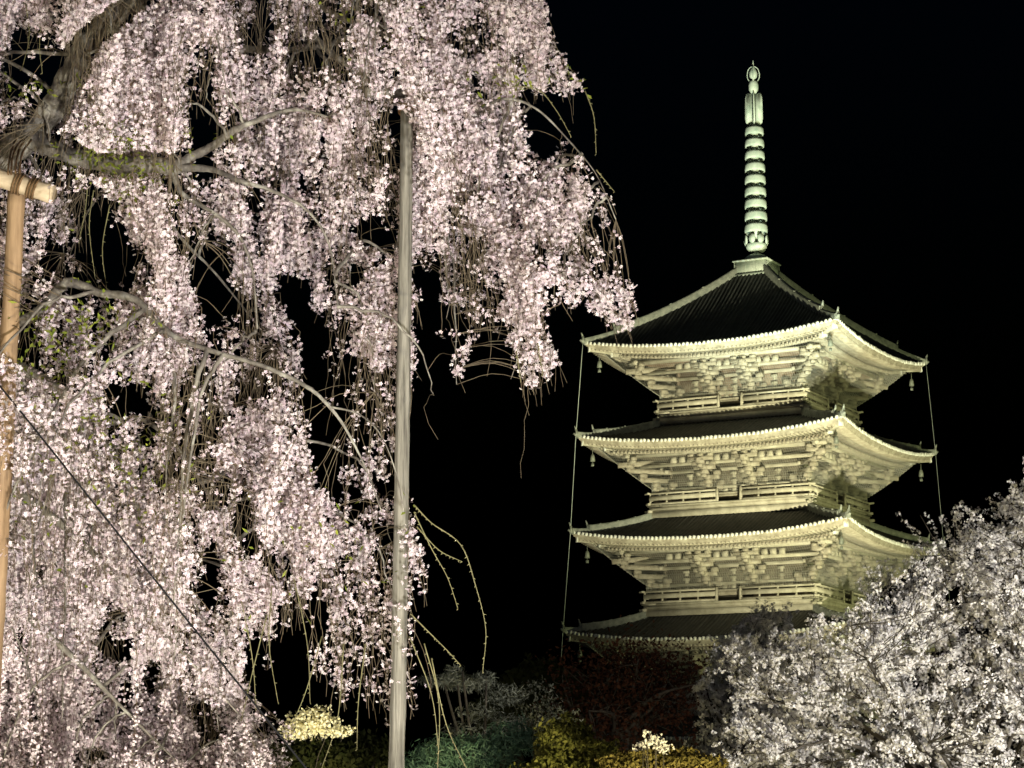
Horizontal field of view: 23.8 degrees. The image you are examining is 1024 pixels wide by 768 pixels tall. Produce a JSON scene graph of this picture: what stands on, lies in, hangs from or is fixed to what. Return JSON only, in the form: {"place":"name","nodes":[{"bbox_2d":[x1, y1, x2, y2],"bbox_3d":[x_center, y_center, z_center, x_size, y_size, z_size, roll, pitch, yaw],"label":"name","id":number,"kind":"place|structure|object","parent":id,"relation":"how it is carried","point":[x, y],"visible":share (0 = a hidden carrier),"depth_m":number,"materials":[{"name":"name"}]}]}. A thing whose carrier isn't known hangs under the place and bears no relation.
{"place":"outdoors","nodes":[
{"label":"outdoors","id":0,"kind":"place"},
{"bbox_2d":[0,0,1023,767],"label":"sky","id":1,"kind":"structure","parent":0,"point":[893,137],"materials":[{"name":"black"}]},
{"label":"ground","id":2,"kind":"structure","parent":0,"visible":0},
{"bbox_2d":[0,138,56,695],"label":"tree prop","id":3,"kind":"object","parent":2,"relation":"on","point":[19,186],"visible":0.89,"depth_m":12.60,"materials":[{"name":"wood"}]},
{"bbox_2d":[0,360,294,767],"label":"weeping cherry tree","id":4,"kind":"object","parent":2,"relation":"on","point":[172,734],"visible":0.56,"depth_m":18.71,"materials":[{"name":"pink plant"}]},
{"bbox_2d":[0,385,306,767],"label":"guy wire","id":5,"kind":"object","parent":2,"relation":"on","point":[162,589],"visible":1,"depth_m":11.26,"materials":[{"name":"black metal"}]},
{"bbox_2d":[227,728,406,767],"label":"evergreen bush","id":6,"kind":"object","parent":2,"relation":"on","point":[373,753],"visible":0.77,"depth_m":25.46,"materials":[{"name":"green plant"}]},
{"bbox_2d":[279,704,355,764],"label":"flowering tree","id":7,"kind":"object","parent":2,"relation":"on","point":[308,727],"visible":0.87,"depth_m":41.53,"materials":[{"name":"yellow plant"}]},
{"bbox_2d":[0,0,638,767],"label":"weeping cherry tree","id":8,"kind":"object","parent":2,"relation":"on","point":[124,162],"visible":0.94,"depth_m":13.09,"materials":[{"name":"pink plant"}]},
{"bbox_2d":[364,88,442,767],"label":"tree prop","id":9,"kind":"object","parent":2,"relation":"on","point":[397,724],"visible":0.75,"depth_m":13.02,"materials":[{"name":"grey wood"}]},
{"bbox_2d":[405,712,540,767],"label":"bush","id":10,"kind":"object","parent":2,"relation":"on","point":[506,755],"visible":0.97,"depth_m":23.55,"materials":[{"name":"green plant"}]},
{"bbox_2d":[413,663,533,767],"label":"pine tree","id":11,"kind":"object","parent":2,"relation":"on","point":[451,681],"visible":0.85,"depth_m":28.80,"materials":[{"name":"green plant"}]},
{"bbox_2d":[471,650,612,766],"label":"evergreen tree","id":12,"kind":"object","parent":2,"relation":"on","point":[524,670],"visible":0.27,"depth_m":73.75,"materials":[{"name":"green plant"}]},
{"bbox_2d":[512,675,582,765],"bbox_3d":[0.406,4.767,26.509,0.830,3.194,0.596,-8,-13,37],"label":"twiggy shrub","id":13,"kind":"object","parent":2,"relation":"on","point":[537,709],"visible":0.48,"depth_m":26.75,"materials":[{"name":"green plant"}]},
{"bbox_2d":[509,711,621,767],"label":"leafy bush","id":14,"kind":"object","parent":2,"relation":"on","point":[580,747],"visible":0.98,"depth_m":22.73,"materials":[{"name":"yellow plant"}]},
{"bbox_2d":[632,730,674,767],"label":"flowering shrub","id":15,"kind":"object","parent":2,"relation":"on","point":[656,745],"visible":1,"depth_m":21.24,"materials":[{"name":"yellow plant"}]},
{"bbox_2d":[526,615,781,761],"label":"red leaved tree","id":16,"kind":"object","parent":2,"relation":"on","point":[618,715],"visible":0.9,"depth_m":61.08,"materials":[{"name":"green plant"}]},
{"bbox_2d":[594,745,729,767],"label":"leafy bush","id":17,"kind":"object","parent":2,"relation":"on","point":[672,759],"visible":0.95,"depth_m":21.38,"materials":[{"name":"yellow plant"}]},
{"bbox_2d":[683,598,811,767],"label":"cherry tree","id":18,"kind":"object","parent":2,"relation":"on","point":[766,621],"visible":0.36,"depth_m":35.43,"materials":[{"name":"grey plant"}]},
{"bbox_2d":[555,61,956,767],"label":"pagoda","id":19,"kind":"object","parent":2,"relation":"on","point":[741,465],"visible":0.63,"depth_m":163.41,"materials":[{"name":"wood"}]},
{"bbox_2d":[561,344,582,656],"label":"lightning cable","id":20,"kind":"object","parent":19,"relation":"attached to","point":[572,498],"visible":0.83,"depth_m":164.17,"materials":[{"name":"silver metal"}]},
{"bbox_2d":[585,551,589,562],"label":"wind bell","id":21,"kind":"object","parent":19,"relation":"hanging from","point":[587,554],"visible":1,"depth_m":163.69,"materials":[{"name":"green metal"}]},
{"bbox_2d":[590,448,594,465],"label":"wind bell","id":22,"kind":"object","parent":19,"relation":"hanging from","point":[592,458],"visible":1,"depth_m":165.01,"materials":[{"name":"green metal"}]},
{"bbox_2d":[597,354,601,371],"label":"wind bell","id":23,"kind":"object","parent":19,"relation":"hanging from","point":[599,364],"visible":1,"depth_m":166.32,"materials":[{"name":"green metal"}]},
{"bbox_2d":[828,337,832,350],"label":"wind bell","id":24,"kind":"object","parent":19,"relation":"hanging from","point":[830,342],"visible":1,"depth_m":158.69,"materials":[{"name":"green metal"}]},
{"bbox_2d":[834,436,838,448],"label":"wind bell","id":25,"kind":"object","parent":19,"relation":"hanging from","point":[836,440],"visible":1,"depth_m":157.05,"materials":[{"name":"green metal"}]},
{"bbox_2d":[839,531,843,548],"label":"wind bell","id":26,"kind":"object","parent":19,"relation":"hanging from","point":[841,541],"visible":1,"depth_m":155.48,"materials":[{"name":"green metal"}]},
{"bbox_2d":[909,373,913,390],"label":"wind bell","id":27,"kind":"object","parent":19,"relation":"hanging from","point":[911,382],"visible":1,"depth_m":173.32,"materials":[{"name":"green metal"}]},
{"bbox_2d":[919,470,923,480],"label":"wind bell","id":28,"kind":"object","parent":19,"relation":"hanging from","point":[921,473],"visible":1,"depth_m":172.31,"materials":[{"name":"green metal"}]},
{"bbox_2d":[926,367,959,697],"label":"lightning cable","id":29,"kind":"object","parent":19,"relation":"attached to","point":[937,474],"visible":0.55,"depth_m":172.91,"materials":[{"name":"silver metal"}]},
{"bbox_2d":[710,458,1023,767],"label":"cherry tree","id":30,"kind":"object","parent":2,"relation":"on","point":[974,747],"visible":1,"depth_m":28.87,"materials":[{"name":"white plant"}]}
]}

